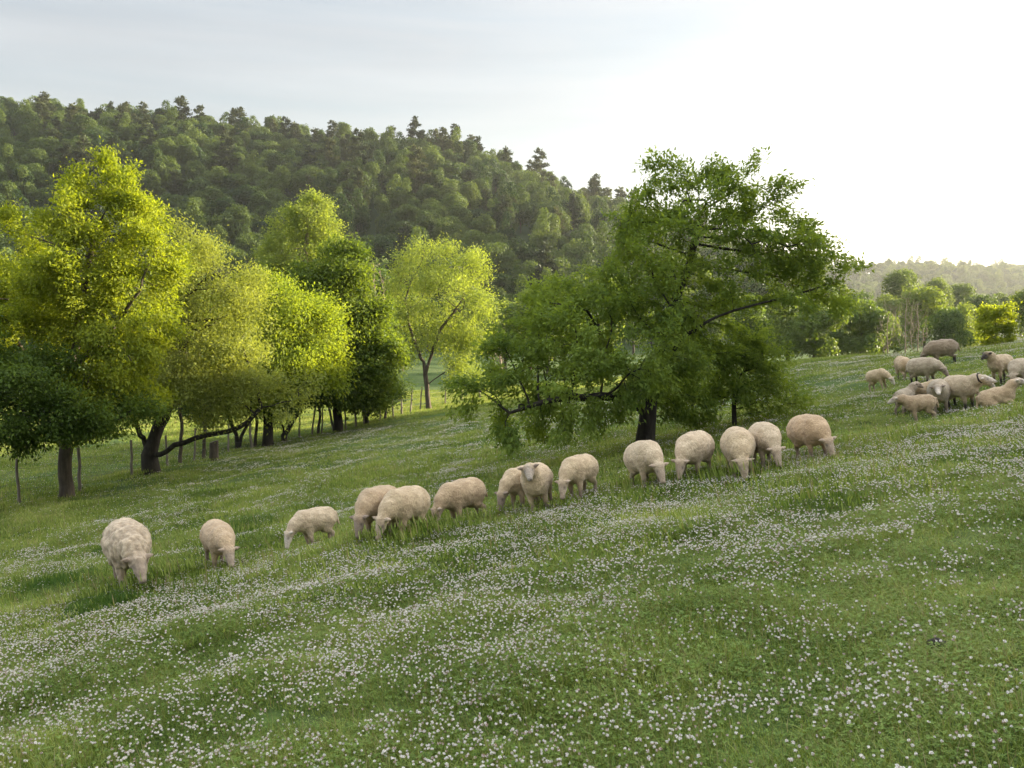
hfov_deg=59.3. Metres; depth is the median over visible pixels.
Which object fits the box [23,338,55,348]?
valley tree
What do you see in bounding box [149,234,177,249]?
woodland tree
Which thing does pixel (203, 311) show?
valley tree
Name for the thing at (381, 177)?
pine tree
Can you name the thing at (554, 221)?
woodland tree
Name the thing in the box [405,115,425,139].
pine tree
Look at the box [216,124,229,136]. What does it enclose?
pine tree
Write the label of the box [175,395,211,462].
sapling
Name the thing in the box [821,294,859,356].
valley tree
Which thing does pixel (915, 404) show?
lamb
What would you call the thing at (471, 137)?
pine tree
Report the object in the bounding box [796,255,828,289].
woodland tree
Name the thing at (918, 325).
bare shrub
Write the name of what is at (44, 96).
pine tree
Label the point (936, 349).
sheep
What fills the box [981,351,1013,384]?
lamb
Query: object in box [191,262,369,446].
hedgerow tree
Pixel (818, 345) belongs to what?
valley tree
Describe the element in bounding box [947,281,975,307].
valley tree
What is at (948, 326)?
valley tree
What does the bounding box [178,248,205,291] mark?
woodland tree
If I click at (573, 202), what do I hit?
pine tree
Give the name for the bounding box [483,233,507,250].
woodland tree
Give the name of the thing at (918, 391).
lamb
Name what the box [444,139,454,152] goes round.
pine tree
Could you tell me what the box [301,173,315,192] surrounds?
pine tree
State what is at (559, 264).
woodland tree
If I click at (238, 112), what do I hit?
pine tree
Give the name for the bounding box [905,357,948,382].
sheep
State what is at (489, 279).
pine tree
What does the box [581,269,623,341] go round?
valley tree
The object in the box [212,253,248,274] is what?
woodland tree
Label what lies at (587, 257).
woodland tree
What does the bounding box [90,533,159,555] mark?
grass tussock
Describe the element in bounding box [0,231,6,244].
woodland tree
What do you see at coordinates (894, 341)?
valley tree
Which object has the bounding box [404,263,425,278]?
woodland tree
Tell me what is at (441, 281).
woodland tree
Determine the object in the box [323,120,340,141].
pine tree
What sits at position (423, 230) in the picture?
woodland tree
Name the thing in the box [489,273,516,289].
woodland tree
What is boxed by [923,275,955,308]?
valley tree
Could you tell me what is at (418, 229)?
woodland tree
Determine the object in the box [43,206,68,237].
woodland tree
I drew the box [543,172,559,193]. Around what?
pine tree
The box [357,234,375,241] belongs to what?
woodland tree
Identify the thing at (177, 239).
woodland tree
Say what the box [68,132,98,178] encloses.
pine tree
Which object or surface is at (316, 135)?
pine tree
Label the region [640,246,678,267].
woodland tree
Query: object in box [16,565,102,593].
grass tussock
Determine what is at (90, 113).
pine tree
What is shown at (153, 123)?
pine tree
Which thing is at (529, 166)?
pine tree
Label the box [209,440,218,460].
tree stump
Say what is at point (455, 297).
valley tree
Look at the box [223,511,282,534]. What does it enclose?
grass tussock
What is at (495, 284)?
woodland tree
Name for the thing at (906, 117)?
sky
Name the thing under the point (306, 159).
pine tree
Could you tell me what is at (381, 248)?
woodland tree
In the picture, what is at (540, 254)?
pine tree
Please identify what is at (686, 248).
woodland tree
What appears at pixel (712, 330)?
valley tree
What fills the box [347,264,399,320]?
valley tree
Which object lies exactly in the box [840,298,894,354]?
valley tree
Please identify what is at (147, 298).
valley tree
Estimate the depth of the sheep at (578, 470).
11.96 m
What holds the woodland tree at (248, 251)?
on the ground at (434, 369)
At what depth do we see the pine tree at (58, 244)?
210.31 m
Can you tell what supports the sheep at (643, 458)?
on the ground at (434, 369)
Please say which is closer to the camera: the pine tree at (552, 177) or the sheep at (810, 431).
the sheep at (810, 431)
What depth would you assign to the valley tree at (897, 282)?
181.20 m
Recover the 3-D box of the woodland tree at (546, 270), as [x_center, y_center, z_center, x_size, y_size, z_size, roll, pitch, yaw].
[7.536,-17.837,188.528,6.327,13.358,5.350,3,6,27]
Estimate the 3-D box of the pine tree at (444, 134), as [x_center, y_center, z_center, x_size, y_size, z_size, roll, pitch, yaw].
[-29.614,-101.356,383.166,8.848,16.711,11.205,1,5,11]
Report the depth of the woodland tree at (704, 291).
168.88 m
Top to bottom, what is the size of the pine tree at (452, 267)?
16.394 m
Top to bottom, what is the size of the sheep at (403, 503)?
0.668 m
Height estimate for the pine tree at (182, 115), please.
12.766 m
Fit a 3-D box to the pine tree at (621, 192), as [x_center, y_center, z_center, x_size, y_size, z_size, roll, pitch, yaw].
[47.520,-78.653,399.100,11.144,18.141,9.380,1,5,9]
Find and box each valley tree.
[5,338,32,355]
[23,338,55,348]
[35,279,92,363]
[108,277,151,327]
[136,284,174,330]
[178,287,226,353]
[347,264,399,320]
[382,280,428,370]
[411,297,444,350]
[438,292,471,343]
[458,291,501,343]
[475,297,528,368]
[512,286,535,369]
[517,287,585,374]
[555,307,602,360]
[565,274,624,345]
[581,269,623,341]
[602,272,632,359]
[624,302,654,353]
[676,266,713,292]
[684,287,693,297]
[701,304,735,339]
[715,292,774,348]
[763,293,808,359]
[779,302,853,357]
[808,285,837,304]
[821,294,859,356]
[833,284,850,297]
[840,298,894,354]
[847,289,887,311]
[874,293,904,333]
[876,313,908,353]
[880,266,922,320]
[896,283,950,351]
[919,307,975,347]
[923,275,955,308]
[946,301,981,346]
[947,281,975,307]
[958,293,1000,322]
[989,293,1011,321]
[1007,287,1023,335]
[1009,290,1023,339]
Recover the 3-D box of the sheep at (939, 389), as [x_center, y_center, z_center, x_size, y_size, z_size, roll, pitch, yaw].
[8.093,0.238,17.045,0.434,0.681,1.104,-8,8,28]
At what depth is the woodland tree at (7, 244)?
214.75 m
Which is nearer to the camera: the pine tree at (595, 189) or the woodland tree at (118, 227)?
the woodland tree at (118, 227)
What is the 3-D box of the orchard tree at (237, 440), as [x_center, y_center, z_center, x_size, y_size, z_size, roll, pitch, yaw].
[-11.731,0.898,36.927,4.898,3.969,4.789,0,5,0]
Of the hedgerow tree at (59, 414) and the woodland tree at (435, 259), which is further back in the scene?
the woodland tree at (435, 259)
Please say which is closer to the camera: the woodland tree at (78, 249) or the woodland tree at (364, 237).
the woodland tree at (78, 249)
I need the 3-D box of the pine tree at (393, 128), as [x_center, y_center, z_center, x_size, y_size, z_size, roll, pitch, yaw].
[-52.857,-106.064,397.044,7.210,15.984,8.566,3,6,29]
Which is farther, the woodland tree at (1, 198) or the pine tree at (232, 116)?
the pine tree at (232, 116)
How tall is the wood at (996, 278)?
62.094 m
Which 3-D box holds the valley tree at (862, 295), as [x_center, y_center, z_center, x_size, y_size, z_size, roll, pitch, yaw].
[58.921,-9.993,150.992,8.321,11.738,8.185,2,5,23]
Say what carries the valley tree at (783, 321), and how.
on the ground at (434, 369)
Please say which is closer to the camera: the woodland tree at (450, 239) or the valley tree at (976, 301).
the valley tree at (976, 301)
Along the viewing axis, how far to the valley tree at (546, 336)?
90.97 m
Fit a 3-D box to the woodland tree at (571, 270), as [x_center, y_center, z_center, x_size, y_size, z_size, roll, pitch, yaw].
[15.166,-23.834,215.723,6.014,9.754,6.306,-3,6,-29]
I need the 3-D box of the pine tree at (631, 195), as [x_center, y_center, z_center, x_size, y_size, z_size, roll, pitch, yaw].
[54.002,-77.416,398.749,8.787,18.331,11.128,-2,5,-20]
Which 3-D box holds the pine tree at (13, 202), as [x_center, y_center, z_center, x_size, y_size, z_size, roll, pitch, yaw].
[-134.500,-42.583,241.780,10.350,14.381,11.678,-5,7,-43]
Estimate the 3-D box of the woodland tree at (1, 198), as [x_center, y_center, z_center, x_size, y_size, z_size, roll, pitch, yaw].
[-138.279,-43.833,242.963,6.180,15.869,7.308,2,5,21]
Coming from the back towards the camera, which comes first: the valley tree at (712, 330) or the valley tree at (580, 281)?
the valley tree at (712, 330)
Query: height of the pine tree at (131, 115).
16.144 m
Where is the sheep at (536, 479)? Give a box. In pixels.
[518,462,552,514]
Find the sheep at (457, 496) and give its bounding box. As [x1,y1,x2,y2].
[430,477,487,522]
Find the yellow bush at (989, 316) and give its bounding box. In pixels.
[967,298,1022,346]
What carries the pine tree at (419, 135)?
on the ground at (434, 369)
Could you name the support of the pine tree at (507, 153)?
on the ground at (434, 369)
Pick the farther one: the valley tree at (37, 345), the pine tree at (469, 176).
the pine tree at (469, 176)
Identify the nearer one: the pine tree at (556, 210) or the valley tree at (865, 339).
the valley tree at (865, 339)
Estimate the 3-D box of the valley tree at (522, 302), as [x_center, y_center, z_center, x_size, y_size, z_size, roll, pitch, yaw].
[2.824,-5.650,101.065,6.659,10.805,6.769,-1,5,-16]
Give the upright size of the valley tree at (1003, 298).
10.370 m
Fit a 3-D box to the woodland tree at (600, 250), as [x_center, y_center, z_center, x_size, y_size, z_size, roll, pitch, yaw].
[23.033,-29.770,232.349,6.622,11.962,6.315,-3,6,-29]
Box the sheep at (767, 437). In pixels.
[748,422,785,469]
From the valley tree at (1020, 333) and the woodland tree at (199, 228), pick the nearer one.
the valley tree at (1020, 333)
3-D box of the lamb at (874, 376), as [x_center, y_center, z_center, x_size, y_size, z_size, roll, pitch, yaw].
[9.421,-0.107,23.043,0.328,0.585,0.810,-14,1,-31]
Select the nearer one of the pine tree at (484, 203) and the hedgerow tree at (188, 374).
the hedgerow tree at (188, 374)
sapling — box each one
[174,357,238,457]
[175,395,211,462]
[253,398,257,446]
[305,399,332,433]
[384,365,421,418]
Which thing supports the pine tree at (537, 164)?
on the ground at (434, 369)
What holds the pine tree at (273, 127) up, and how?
on the ground at (434, 369)
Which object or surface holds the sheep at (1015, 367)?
on the ground at (434, 369)
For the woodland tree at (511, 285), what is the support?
on the ground at (434, 369)
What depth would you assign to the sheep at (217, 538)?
11.79 m
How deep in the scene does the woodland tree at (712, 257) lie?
239.78 m
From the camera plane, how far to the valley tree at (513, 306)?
92.49 m
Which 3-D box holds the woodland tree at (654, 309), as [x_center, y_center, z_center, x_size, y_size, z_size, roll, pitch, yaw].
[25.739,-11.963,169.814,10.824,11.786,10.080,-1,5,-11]
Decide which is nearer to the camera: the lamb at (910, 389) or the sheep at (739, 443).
the sheep at (739, 443)
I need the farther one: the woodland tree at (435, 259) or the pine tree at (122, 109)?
the pine tree at (122, 109)
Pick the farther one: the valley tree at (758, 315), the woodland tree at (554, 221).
the woodland tree at (554, 221)
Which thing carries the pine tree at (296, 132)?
on the ground at (434, 369)
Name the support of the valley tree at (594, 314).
on the ground at (434, 369)
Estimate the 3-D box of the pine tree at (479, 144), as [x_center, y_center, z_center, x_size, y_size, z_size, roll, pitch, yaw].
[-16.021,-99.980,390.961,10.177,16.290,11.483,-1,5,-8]
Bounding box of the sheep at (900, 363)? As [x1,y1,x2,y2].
[892,356,910,379]
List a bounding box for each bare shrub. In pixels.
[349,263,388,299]
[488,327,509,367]
[874,302,898,352]
[890,293,916,352]
[906,301,930,351]
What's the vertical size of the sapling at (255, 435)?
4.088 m
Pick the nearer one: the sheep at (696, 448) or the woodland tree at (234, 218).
the sheep at (696, 448)
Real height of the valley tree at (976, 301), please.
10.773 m
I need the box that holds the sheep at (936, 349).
[920,339,960,362]
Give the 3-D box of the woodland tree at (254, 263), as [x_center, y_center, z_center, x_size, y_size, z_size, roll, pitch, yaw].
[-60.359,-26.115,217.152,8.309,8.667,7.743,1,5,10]
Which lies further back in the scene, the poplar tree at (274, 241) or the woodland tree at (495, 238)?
the woodland tree at (495, 238)
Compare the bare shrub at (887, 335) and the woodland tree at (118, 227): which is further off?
the woodland tree at (118, 227)
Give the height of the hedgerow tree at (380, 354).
9.288 m
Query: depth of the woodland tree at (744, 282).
196.21 m
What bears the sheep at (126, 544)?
on the ground at (434, 369)
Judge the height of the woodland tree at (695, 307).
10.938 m
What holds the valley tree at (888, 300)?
on the ground at (434, 369)
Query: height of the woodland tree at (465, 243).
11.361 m
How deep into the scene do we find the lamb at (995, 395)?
16.13 m
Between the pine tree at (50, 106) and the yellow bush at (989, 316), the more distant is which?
the pine tree at (50, 106)
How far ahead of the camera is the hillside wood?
306.68 m
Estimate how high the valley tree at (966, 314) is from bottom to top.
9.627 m
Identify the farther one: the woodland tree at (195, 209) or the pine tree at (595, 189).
the pine tree at (595, 189)
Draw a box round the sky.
[0,0,1023,273]
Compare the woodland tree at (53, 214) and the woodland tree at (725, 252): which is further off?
the woodland tree at (53, 214)
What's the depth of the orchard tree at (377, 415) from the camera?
43.22 m
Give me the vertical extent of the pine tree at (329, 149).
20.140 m
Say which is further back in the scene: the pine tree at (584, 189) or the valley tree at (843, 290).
the pine tree at (584, 189)
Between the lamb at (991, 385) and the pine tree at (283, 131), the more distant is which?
the pine tree at (283, 131)
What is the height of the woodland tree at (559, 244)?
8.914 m
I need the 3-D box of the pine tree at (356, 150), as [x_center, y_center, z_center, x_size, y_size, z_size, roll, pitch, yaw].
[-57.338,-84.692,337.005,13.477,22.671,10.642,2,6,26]
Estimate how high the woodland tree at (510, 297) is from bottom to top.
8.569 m
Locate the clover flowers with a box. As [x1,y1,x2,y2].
[0,341,1023,767]
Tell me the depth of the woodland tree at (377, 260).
193.43 m
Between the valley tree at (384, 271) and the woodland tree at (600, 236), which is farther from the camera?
the woodland tree at (600, 236)
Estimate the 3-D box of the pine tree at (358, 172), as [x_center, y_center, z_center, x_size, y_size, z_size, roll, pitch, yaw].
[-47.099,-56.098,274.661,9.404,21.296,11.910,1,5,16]
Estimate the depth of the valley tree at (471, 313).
147.93 m
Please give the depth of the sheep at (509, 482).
12.33 m
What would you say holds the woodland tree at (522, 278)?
on the ground at (434, 369)
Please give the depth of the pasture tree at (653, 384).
17.62 m
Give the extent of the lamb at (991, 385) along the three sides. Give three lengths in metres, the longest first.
0.730 x 0.484 x 0.268 m
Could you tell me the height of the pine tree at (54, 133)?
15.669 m
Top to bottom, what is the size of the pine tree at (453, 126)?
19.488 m
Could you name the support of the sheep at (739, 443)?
on the ground at (434, 369)
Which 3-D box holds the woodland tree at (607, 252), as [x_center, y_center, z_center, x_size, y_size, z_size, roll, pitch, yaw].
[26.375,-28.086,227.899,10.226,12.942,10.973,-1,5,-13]
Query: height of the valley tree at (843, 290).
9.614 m
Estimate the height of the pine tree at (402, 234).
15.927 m
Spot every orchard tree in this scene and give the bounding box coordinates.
[173,369,260,448]
[240,366,356,441]
[332,368,412,424]
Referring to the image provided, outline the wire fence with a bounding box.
[0,386,480,502]
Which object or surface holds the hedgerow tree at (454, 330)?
on the ground at (434, 369)
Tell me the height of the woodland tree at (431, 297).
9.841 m
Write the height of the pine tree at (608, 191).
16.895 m
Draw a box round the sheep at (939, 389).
[926,379,950,413]
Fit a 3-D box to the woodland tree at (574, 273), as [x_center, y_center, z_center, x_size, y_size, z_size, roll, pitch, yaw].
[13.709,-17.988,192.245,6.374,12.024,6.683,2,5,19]
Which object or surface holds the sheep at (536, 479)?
on the ground at (434, 369)
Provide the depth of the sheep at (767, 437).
12.25 m
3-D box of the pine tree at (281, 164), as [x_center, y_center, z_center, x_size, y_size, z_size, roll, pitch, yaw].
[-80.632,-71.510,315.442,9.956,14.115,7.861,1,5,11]
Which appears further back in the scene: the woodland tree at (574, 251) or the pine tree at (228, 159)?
the pine tree at (228, 159)
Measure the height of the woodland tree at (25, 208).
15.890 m
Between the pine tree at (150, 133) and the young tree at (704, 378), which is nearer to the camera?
the young tree at (704, 378)
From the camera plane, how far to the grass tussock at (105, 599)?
10.31 m
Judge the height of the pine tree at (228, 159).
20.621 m
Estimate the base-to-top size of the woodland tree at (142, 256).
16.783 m
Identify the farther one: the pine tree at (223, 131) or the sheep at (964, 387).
the pine tree at (223, 131)
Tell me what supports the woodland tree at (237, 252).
on the ground at (434, 369)
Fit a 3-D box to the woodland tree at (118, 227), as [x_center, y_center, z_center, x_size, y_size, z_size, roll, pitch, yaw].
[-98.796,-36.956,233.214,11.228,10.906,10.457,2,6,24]
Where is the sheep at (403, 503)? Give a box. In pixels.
[372,485,430,540]
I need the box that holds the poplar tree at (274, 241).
[249,184,351,305]
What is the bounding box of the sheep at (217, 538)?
[199,519,239,567]
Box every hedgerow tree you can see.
[0,135,200,498]
[0,315,184,464]
[92,208,340,474]
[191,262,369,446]
[279,229,418,431]
[373,230,506,408]
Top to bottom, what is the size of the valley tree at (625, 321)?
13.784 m
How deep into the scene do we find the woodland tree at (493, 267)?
220.43 m
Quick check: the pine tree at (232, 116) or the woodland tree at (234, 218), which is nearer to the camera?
the woodland tree at (234, 218)
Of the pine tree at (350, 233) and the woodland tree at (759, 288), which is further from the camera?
the pine tree at (350, 233)
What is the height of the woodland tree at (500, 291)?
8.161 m
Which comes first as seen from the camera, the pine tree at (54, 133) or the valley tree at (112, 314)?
the valley tree at (112, 314)
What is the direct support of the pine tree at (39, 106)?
on the ground at (434, 369)
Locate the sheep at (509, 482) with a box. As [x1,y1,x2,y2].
[494,465,542,510]
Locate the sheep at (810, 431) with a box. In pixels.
[786,414,835,458]
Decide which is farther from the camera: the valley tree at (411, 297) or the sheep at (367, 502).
the valley tree at (411, 297)
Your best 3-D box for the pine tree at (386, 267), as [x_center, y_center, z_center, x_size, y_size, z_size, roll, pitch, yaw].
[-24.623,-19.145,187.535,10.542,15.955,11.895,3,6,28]
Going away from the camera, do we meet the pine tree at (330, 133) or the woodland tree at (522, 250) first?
the woodland tree at (522, 250)
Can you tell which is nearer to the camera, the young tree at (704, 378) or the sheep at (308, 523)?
the sheep at (308, 523)
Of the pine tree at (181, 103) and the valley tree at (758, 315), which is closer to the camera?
the valley tree at (758, 315)
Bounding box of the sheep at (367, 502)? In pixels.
[349,485,398,538]
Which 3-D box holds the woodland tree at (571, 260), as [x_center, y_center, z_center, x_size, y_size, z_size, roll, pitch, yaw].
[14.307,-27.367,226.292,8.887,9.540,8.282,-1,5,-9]
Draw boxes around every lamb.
[865,368,894,391]
[887,394,938,421]
[893,381,923,415]
[915,379,934,394]
[960,383,995,402]
[975,377,1023,407]
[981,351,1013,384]
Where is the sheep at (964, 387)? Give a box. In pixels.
[943,373,996,409]
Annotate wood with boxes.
[0,95,834,282]
[825,255,1023,304]
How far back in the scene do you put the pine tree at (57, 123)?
343.48 m
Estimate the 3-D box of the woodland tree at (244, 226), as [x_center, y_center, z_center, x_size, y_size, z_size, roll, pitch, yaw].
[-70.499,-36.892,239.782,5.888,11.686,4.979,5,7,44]
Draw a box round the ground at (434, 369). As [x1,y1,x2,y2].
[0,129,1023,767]
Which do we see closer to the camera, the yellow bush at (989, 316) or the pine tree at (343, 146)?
the yellow bush at (989, 316)
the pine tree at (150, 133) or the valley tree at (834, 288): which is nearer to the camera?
the valley tree at (834, 288)
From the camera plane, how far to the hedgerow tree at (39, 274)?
23.89 m
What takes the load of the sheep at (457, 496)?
on the ground at (434, 369)
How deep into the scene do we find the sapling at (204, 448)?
33.48 m
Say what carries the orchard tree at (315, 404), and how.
on the ground at (434, 369)
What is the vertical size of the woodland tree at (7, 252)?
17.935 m
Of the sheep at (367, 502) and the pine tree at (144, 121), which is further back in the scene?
the pine tree at (144, 121)
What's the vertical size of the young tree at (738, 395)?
2.615 m
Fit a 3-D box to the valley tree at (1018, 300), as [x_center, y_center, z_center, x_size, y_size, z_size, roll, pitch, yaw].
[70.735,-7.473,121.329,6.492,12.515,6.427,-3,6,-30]
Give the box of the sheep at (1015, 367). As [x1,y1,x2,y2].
[1006,358,1023,378]
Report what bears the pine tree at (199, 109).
on the ground at (434, 369)
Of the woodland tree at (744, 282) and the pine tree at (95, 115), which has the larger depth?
the pine tree at (95, 115)
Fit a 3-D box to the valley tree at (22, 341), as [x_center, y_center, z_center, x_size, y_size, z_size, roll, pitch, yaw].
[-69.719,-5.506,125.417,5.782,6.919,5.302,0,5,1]
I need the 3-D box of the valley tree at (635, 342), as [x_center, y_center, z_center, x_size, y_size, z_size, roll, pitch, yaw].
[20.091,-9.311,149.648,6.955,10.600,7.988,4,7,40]
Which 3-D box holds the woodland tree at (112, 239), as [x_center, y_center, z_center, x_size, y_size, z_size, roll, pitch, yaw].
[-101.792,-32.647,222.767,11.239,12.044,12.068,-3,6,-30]
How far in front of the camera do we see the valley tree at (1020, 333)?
153.37 m
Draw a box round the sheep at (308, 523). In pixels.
[284,506,339,548]
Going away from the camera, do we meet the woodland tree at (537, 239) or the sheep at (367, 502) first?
the sheep at (367, 502)
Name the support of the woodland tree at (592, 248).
on the ground at (434, 369)
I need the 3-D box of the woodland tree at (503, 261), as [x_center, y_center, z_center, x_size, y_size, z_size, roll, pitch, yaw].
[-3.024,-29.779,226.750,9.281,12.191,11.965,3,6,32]
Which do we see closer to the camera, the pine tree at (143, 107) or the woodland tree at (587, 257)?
the woodland tree at (587, 257)
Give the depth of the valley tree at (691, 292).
183.97 m
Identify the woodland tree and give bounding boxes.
[0,193,5,219]
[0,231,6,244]
[0,232,16,241]
[0,234,38,263]
[0,247,19,290]
[8,204,42,240]
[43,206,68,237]
[72,245,90,287]
[81,230,117,251]
[113,221,127,231]
[116,229,150,275]
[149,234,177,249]
[171,235,185,246]
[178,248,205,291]
[179,198,207,227]
[179,222,211,244]
[200,233,227,248]
[202,242,248,260]
[202,247,250,271]
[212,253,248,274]
[214,224,228,243]
[219,203,253,244]
[232,232,267,255]
[235,238,262,264]
[241,224,251,238]
[249,259,259,268]
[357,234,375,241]
[364,236,396,263]
[366,257,393,274]
[398,225,430,252]
[403,226,428,268]
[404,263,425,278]
[415,288,443,311]
[427,257,452,313]
[432,246,463,265]
[436,236,458,252]
[454,230,492,253]
[480,253,497,275]
[481,242,503,252]
[482,242,520,273]
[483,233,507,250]
[486,279,505,294]
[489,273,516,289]
[489,287,507,300]
[495,293,515,307]
[504,236,538,266]
[504,260,524,297]
[512,274,528,301]
[518,259,537,283]
[528,207,557,258]
[530,210,561,244]
[534,258,570,278]
[540,267,552,286]
[548,250,567,271]
[555,238,564,250]
[559,238,595,258]
[561,257,576,273]
[563,271,579,281]
[566,264,584,275]
[572,231,603,272]
[574,252,595,278]
[594,220,613,251]
[596,246,610,258]
[600,247,631,271]
[628,270,647,291]
[633,293,670,345]
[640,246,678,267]
[674,243,698,283]
[688,290,705,331]
[697,278,730,319]
[700,255,716,275]
[712,246,735,278]
[734,273,753,296]
[745,276,783,343]
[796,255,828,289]
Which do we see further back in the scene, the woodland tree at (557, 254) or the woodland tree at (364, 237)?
the woodland tree at (364, 237)
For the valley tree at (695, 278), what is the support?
on the ground at (434, 369)
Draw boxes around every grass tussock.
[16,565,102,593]
[57,587,138,622]
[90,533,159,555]
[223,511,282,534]
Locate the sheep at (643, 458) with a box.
[623,440,668,487]
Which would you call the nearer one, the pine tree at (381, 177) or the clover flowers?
the clover flowers
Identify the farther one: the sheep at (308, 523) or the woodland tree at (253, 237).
the woodland tree at (253, 237)
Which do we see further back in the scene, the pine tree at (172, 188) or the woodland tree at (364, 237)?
the pine tree at (172, 188)
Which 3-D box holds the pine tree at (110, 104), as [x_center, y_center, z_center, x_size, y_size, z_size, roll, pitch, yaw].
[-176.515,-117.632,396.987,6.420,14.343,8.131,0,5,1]
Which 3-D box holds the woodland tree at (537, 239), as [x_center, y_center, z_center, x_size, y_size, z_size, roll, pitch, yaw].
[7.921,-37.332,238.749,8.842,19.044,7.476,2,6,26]
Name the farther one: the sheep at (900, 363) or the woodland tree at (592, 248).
the woodland tree at (592, 248)
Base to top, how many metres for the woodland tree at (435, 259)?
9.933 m
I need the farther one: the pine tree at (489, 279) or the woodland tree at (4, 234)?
the woodland tree at (4, 234)
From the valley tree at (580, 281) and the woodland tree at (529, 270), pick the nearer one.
the valley tree at (580, 281)
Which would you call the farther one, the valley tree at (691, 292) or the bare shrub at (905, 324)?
the valley tree at (691, 292)
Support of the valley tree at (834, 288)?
on the ground at (434, 369)
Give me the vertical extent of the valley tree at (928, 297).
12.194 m
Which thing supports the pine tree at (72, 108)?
on the ground at (434, 369)
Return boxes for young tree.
[657,339,728,409]
[686,318,831,425]
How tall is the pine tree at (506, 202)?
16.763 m
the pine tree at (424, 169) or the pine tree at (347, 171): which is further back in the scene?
the pine tree at (424, 169)
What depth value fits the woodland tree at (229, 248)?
207.95 m
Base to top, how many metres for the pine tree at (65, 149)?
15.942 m
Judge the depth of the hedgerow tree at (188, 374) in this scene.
28.55 m
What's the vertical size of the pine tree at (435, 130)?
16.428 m
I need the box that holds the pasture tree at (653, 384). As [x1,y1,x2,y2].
[437,144,876,459]
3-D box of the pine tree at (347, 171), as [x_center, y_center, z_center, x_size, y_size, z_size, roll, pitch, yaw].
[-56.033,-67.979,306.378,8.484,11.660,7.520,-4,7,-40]
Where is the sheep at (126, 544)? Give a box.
[100,517,153,592]
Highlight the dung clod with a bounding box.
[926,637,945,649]
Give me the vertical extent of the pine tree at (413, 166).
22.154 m
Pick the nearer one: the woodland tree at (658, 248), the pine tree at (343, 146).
the woodland tree at (658, 248)
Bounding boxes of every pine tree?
[9,199,21,207]
[32,101,53,131]
[33,91,51,109]
[41,127,62,157]
[46,103,57,111]
[47,141,77,180]
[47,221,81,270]
[50,116,61,130]
[62,102,82,133]
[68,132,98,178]
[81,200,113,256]
[87,111,93,123]
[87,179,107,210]
[91,107,104,121]
[106,100,114,109]
[113,103,132,125]
[119,101,136,119]
[133,116,153,147]
[138,101,149,116]
[140,127,159,148]
[150,118,158,132]
[166,168,186,200]
[173,95,192,121]
[177,113,185,121]
[191,104,206,120]
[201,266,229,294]
[211,134,240,174]
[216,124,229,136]
[226,107,241,136]
[230,106,250,134]
[268,118,278,135]
[275,160,291,192]
[278,116,293,140]
[289,121,303,143]
[294,141,320,167]
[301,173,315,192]
[308,127,324,147]
[318,137,343,169]
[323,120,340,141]
[338,136,349,161]
[339,168,351,183]
[339,231,356,248]
[343,165,370,230]
[346,128,373,165]
[376,171,388,195]
[381,254,410,306]
[384,125,396,140]
[392,221,412,252]
[403,144,431,198]
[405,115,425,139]
[416,129,425,142]
[417,167,430,185]
[430,128,439,140]
[433,127,448,150]
[439,263,476,324]
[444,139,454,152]
[447,123,463,143]
[462,167,476,182]
[466,134,474,139]
[466,247,492,290]
[472,135,484,152]
[478,187,495,211]
[490,192,517,234]
[497,145,513,162]
[525,159,537,174]
[526,240,562,285]
[529,147,553,182]
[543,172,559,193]
[553,205,570,238]
[565,191,592,231]
[579,187,590,208]
[588,173,606,196]
[602,187,613,201]
[611,186,626,201]
[627,189,640,205]
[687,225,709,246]
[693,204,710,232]
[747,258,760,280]
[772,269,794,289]
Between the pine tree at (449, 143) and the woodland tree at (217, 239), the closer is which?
the woodland tree at (217, 239)
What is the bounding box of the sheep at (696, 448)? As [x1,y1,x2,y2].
[671,430,714,479]
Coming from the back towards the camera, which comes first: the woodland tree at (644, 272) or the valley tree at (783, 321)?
the woodland tree at (644, 272)
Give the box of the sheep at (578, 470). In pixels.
[554,454,598,499]
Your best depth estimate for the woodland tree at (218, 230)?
238.72 m
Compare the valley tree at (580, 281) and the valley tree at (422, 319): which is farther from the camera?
the valley tree at (422, 319)
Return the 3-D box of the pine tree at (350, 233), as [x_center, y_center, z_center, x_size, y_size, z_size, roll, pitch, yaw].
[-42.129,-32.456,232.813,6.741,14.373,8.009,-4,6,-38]
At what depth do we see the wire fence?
32.59 m
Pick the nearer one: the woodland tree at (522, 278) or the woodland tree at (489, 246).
the woodland tree at (522, 278)
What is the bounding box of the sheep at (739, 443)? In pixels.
[720,426,755,480]
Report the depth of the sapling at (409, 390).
45.30 m
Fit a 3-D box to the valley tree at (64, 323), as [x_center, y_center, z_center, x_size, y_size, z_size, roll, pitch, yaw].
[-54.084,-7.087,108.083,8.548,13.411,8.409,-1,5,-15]

